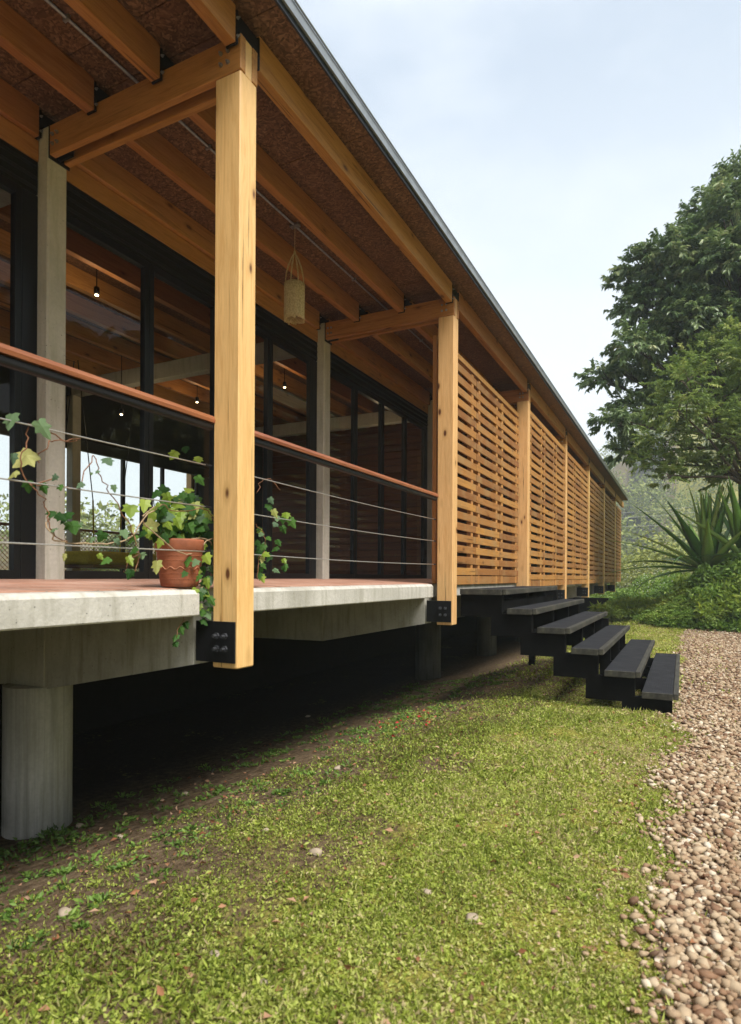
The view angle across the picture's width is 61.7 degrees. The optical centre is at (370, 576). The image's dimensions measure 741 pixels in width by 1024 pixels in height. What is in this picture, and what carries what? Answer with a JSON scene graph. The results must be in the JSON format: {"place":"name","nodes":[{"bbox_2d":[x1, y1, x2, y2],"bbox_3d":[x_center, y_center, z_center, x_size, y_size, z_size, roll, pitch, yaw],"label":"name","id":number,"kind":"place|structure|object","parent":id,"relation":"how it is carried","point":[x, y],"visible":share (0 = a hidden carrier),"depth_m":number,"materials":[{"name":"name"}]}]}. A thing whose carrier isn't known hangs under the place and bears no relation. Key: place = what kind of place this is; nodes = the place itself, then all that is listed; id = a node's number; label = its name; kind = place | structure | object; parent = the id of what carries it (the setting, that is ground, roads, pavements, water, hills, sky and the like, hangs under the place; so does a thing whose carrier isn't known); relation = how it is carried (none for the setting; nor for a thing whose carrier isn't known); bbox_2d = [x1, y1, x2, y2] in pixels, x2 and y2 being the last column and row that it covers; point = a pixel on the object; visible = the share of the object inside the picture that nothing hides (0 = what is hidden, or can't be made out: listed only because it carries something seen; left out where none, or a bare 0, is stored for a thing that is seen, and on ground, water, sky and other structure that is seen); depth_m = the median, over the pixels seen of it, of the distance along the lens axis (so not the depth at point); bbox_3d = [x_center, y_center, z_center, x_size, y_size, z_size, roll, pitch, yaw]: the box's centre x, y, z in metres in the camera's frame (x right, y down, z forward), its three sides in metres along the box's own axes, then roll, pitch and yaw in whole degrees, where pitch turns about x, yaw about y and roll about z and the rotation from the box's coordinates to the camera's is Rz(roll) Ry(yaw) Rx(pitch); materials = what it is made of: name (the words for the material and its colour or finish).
{"place":"outdoors","nodes":[
{"label":"outdoors","id":0,"kind":"place"},
{"bbox_2d":[0,359,739,1023],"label":"ground","id":1,"kind":"structure","parent":0,"point":[146,753],"depth_m":4.79,"materials":[{"name":"green plant"}]},
{"bbox_2d":[0,843,40,865],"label":"weed","id":2,"kind":"object","parent":1,"relation":"on","point":[7,852],"visible":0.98,"depth_m":4.18,"materials":[{"name":"green plant"}]},
{"bbox_2d":[30,823,81,851],"bbox_3d":[-2.226,1.845,4.377,0.307,0.186,0.342,0,0,27],"label":"weed","id":3,"kind":"object","parent":1,"relation":"on","point":[64,831],"visible":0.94,"depth_m":4.38,"materials":[{"name":"green plant"}]},
{"bbox_2d":[58,907,71,916],"bbox_3d":[-1.425,1.567,2.893,0.067,0.045,0.090,0,0,-9],"label":"stone","id":4,"kind":"object","parent":1,"relation":"on","point":[61,911],"visible":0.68,"depth_m":2.87,"materials":[{"name":"beige stone"}]},
{"bbox_2d":[0,490,156,552],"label":"back forest","id":5,"kind":"object","parent":1,"relation":"on","point":[85,518],"visible":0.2,"depth_m":93.43,"materials":[{"name":"green plant"}]},
{"bbox_2d":[80,568,118,570],"bbox_3d":[-14.193,0.368,31.850,2.351,3.173,2.200,0,0,-34],"label":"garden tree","id":6,"kind":"object","parent":1,"relation":"on","point":[89,569],"visible":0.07,"depth_m":31.51,"materials":[{"name":"green plant"}]},
{"bbox_2d":[99,534,137,570],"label":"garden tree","id":7,"kind":"object","parent":1,"relation":"on","point":[117,545],"visible":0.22,"depth_m":41.79,"materials":[{"name":"green plant"}]},
{"bbox_2d":[210,950,219,958],"bbox_3d":[-0.596,1.451,2.380,0.042,0.028,0.057,0,0,-18],"label":"stone","id":8,"kind":"object","parent":1,"relation":"on","point":[216,951],"visible":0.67,"depth_m":2.37,"materials":[{"name":"beige stone"}]},
{"bbox_2d":[0,669,518,953],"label":"shade tufts","id":9,"kind":"object","parent":1,"relation":"on","point":[65,870],"visible":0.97,"depth_m":4.70,"materials":[{"name":"green plant"}]},
{"bbox_2d":[0,0,628,839],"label":"timber house","id":10,"kind":"structure","parent":1,"relation":"on","point":[414,442],"depth_m":5.90,"materials":[{"name":"brown wood"}]},
{"bbox_2d":[0,174,21,578],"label":"glazed door","id":11,"kind":"structure","parent":10,"relation":"in","point":[6,184],"depth_m":4.53,"materials":[{"name":"black metal"}]},
{"bbox_2d":[94,269,99,295],"bbox_3d":[-2.973,-3.277,6.744,0.100,0.457,0.100,0,0,27],"label":"spotlight","id":12,"kind":"object","parent":10,"relation":"hanging from","point":[96,290],"visible":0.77,"depth_m":6.73,"materials":[{"name":"black metal"}]},
{"bbox_2d":[64,213,148,578],"bbox_3d":[-2.251,-1.412,5.250,0.060,2.900,0.921,0,0,27],"label":"glazed door","id":13,"kind":"structure","parent":10,"relation":"in","point":[73,223],"depth_m":5.61,"materials":[{"name":"black metal"}]},
{"bbox_2d":[64,360,156,568],"bbox_3d":[-4.203,-1.698,9.882,0.940,3.131,1.370,0,0,27],"label":"swing seat","id":14,"kind":"object","parent":10,"relation":"hanging from","point":[81,559],"visible":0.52,"depth_m":9.32,"materials":[{"name":"brown fabric"}]},
{"bbox_2d":[119,355,123,414],"bbox_3d":[-3.768,-2.977,9.397,0.100,1.066,0.100,0,0,27],"label":"pendant light bulb","id":15,"kind":"object","parent":10,"relation":"hanging from","point":[120,411],"visible":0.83,"depth_m":9.39,"materials":[{"name":"black metal"}]},
{"bbox_2d":[155,538,203,586],"bbox_3d":[-1.201,-0.084,3.911,0.298,0.299,0.298,0,0,27],"label":"plant pot","id":16,"kind":"object","parent":10,"relation":"on","point":[173,568],"visible":0.76,"depth_m":3.80,"materials":[{"name":"ceramic"}]},
{"bbox_2d":[3,413,296,646],"bbox_3d":[-1.237,-0.199,3.820,0.457,1.237,2.266,0,0,27],"label":"ivy plant","id":17,"kind":"object","parent":16,"relation":"in","point":[183,521],"visible":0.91,"depth_m":3.75,"materials":[{"name":"green plant"}]},
{"bbox_2d":[148,263,214,578],"bbox_3d":[-1.834,-1.410,6.079,0.060,2.900,0.921,0,0,27],"label":"glazed door","id":18,"kind":"structure","parent":10,"relation":"in","point":[154,270],"depth_m":5.90,"materials":[{"name":"black metal"}]},
{"bbox_2d":[254,325,269,578],"bbox_3d":[-1.418,-1.407,6.907,0.060,2.900,0.921,0,0,27],"label":"glazed door","id":19,"kind":"structure","parent":10,"relation":"in","point":[260,332],"depth_m":7.27,"materials":[{"name":"black metal"}]},
{"bbox_2d":[283,368,285,387],"bbox_3d":[-1.373,-3.256,9.929,0.100,0.481,0.100,0,0,27],"label":"spotlight","id":20,"kind":"object","parent":10,"relation":"hanging from","point":[284,384],"visible":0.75,"depth_m":9.91,"materials":[{"name":"black metal"}]},
{"bbox_2d":[269,334,311,578],"bbox_3d":[-1.002,-1.405,7.735,0.060,2.900,0.921,0,0,27],"label":"glazed door","id":21,"kind":"structure","parent":10,"relation":"in","point":[274,340],"depth_m":8.09,"materials":[{"name":"black metal"}]},
{"bbox_2d":[284,222,304,324],"bbox_3d":[-0.754,-3.019,6.173,0.205,0.970,0.205,0,0,27],"label":"pendant lamp","id":22,"kind":"object","parent":10,"relation":"hanging from","point":[294,301],"visible":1,"depth_m":6.10,"materials":[{"name":"wicker"}]},
{"bbox_2d":[329,370,355,578],"bbox_3d":[-0.455,-1.402,8.824,0.060,2.900,0.921,0,0,27],"label":"glazed door","id":23,"kind":"structure","parent":10,"relation":"in","point":[334,375],"depth_m":9.19,"materials":[{"name":"black metal"}]},
{"bbox_2d":[355,385,382,578],"bbox_3d":[-0.038,-1.400,9.653,0.060,2.900,0.921,0,0,27],"label":"glazed door","id":24,"kind":"structure","parent":10,"relation":"in","point":[359,390],"depth_m":10.01,"materials":[{"name":"black metal"}]},
{"bbox_2d":[382,401,405,578],"bbox_3d":[0.378,-1.398,10.481,0.060,2.900,0.921,0,0,27],"label":"glazed door","id":25,"kind":"structure","parent":10,"relation":"in","point":[385,405],"depth_m":10.84,"materials":[{"name":"black metal"}]},
{"bbox_2d":[405,415,424,578],"bbox_3d":[0.794,-1.396,11.309,0.060,2.900,0.921,0,0,27],"label":"glazed door","id":26,"kind":"structure","parent":10,"relation":"in","point":[408,418],"depth_m":11.67,"materials":[{"name":"black metal"}]},
{"bbox_2d":[309,848,321,856],"bbox_3d":[-0.285,1.441,3.247,0.070,0.046,0.055,0,0,27],"label":"stone","id":27,"kind":"object","parent":1,"relation":"on","point":[314,851],"visible":0.98,"depth_m":3.23,"materials":[{"name":"beige stone"}]},
{"bbox_2d":[54,690,672,1023],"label":"lawn weeds","id":28,"kind":"object","parent":1,"relation":"on","point":[348,957],"visible":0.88,"depth_m":2.82,"materials":[{"name":"green plant"}]},
{"bbox_2d":[0,679,739,1023],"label":"leaf litter","id":29,"kind":"object","parent":1,"relation":"on","point":[266,1015],"visible":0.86,"depth_m":3.43,"materials":[{"name":"brown plant"}]},
{"bbox_2d":[0,619,740,1023],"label":"lawn cover","id":30,"kind":"object","parent":1,"relation":"on","point":[292,1007],"visible":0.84,"depth_m":2.85,"materials":[{"name":"green plant"}]},
{"bbox_2d":[340,710,436,738],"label":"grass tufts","id":31,"kind":"object","parent":1,"relation":"on","point":[401,720],"visible":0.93,"depth_m":6.85,"materials":[{"name":"green plant"}]},
{"bbox_2d":[420,889,431,895],"bbox_3d":[0.257,1.453,2.855,0.046,0.031,0.061,0,0,-27],"label":"stone","id":32,"kind":"object","parent":1,"relation":"on","point":[427,891],"visible":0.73,"depth_m":2.84,"materials":[{"name":"beige stone"}]},
{"bbox_2d":[466,913,477,923],"bbox_3d":[0.430,1.453,2.642,0.053,0.032,0.084,0,0,36],"label":"stone","id":33,"kind":"object","parent":1,"relation":"on","point":[470,916],"visible":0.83,"depth_m":2.63,"materials":[{"name":"beige stone"}]},
{"bbox_2d":[460,586,679,713],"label":"garden steps","id":34,"kind":"structure","parent":1,"relation":"on","point":[560,625],"depth_m":7.46,"materials":[{"name":"black wood"}]},
{"bbox_2d":[589,596,618,600],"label":"dark border plants","id":35,"kind":"object","parent":1,"relation":"on","point":[610,597],"depth_m":29.79,"materials":[{"name":"green plant"}]},
{"bbox_2d":[587,589,682,621],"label":"yellow border plants","id":36,"kind":"object","parent":1,"relation":"on","point":[624,609],"visible":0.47,"depth_m":20.32,"materials":[{"name":"green plant"}]},
{"bbox_2d":[586,570,690,598],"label":"white flower shrubs","id":37,"kind":"object","parent":1,"relation":"on","point":[655,591],"visible":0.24,"depth_m":31.15,"materials":[{"name":"green plant"}]},
{"bbox_2d":[595,563,668,597],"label":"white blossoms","id":38,"kind":"object","parent":37,"relation":"attached to","point":[641,577],"visible":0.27,"depth_m":30.73,"materials":[{"name":"plant"}]},
{"bbox_2d":[577,530,735,589],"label":"valley trees","id":39,"kind":"object","parent":1,"relation":"on","point":[630,573],"visible":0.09,"depth_m":37.88,"materials":[{"name":"green plant"}]},
{"bbox_2d":[573,145,740,469],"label":"tree","id":40,"kind":"object","parent":1,"relation":"on","point":[694,258],"visible":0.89,"depth_m":20.73,"materials":[{"name":"green plant"}]},
{"bbox_2d":[596,377,738,565],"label":"mountain forest","id":41,"kind":"object","parent":1,"relation":"on","point":[641,488],"visible":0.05,"depth_m":129.11,"materials":[{"name":"green plant"}]},
{"bbox_2d":[602,481,740,600],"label":"sword leaf plant","id":42,"kind":"object","parent":1,"relation":"on","point":[705,542],"visible":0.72,"depth_m":19.57,"materials":[{"name":"green plant"}]},
{"bbox_2d":[669,572,690,592],"bbox_3d":[16.284,0.320,22.593,9.857,2.994,4.606,0,0,27],"label":"shrub bank","id":43,"kind":"object","parent":1,"relation":"on","point":[679,582],"visible":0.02,"depth_m":23.29,"materials":[{"name":"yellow plant"}]},
{"bbox_2d":[625,304,740,494],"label":"light tree","id":44,"kind":"object","parent":1,"relation":"on","point":[730,419],"visible":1,"depth_m":18.32,"materials":[{"name":"green plant"}]},
{"bbox_2d":[631,585,740,632],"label":"undergrowth","id":45,"kind":"object","parent":1,"relation":"on","point":[733,624],"visible":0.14,"depth_m":16.66,"materials":[{"name":"green plant"}]},
{"bbox_2d":[635,572,740,624],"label":"fern fronds","id":46,"kind":"object","parent":1,"relation":"on","point":[683,611],"visible":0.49,"depth_m":17.36,"materials":[{"name":"green plant"}]},
{"bbox_2d":[666,476,740,567],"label":"sword leaf plant","id":47,"kind":"object","parent":1,"relation":"on","point":[733,523],"visible":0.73,"depth_m":18.79,"materials":[{"name":"green plant"}]},
{"bbox_2d":[684,548,740,608],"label":"mound shrubs","id":48,"kind":"object","parent":1,"relation":"on","point":[701,576],"visible":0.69,"depth_m":17.56,"materials":[{"name":"green plant"}]},
{"bbox_2d":[692,570,740,624],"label":"leafy edge plants","id":49,"kind":"object","parent":1,"relation":"on","point":[720,602],"visible":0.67,"depth_m":16.60,"materials":[{"name":"green plant"}]},
{"bbox_2d":[0,0,740,539],"label":"sky","id":50,"kind":"structure","parent":0,"point":[550,138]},
{"bbox_2d":[469,626,740,1023],"bbox_3d":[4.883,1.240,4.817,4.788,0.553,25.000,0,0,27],"label":"gravel path","id":51,"kind":"structure","parent":0,"point":[737,1001],"depth_m":3.22,"materials":[{"name":"beige gravel"}]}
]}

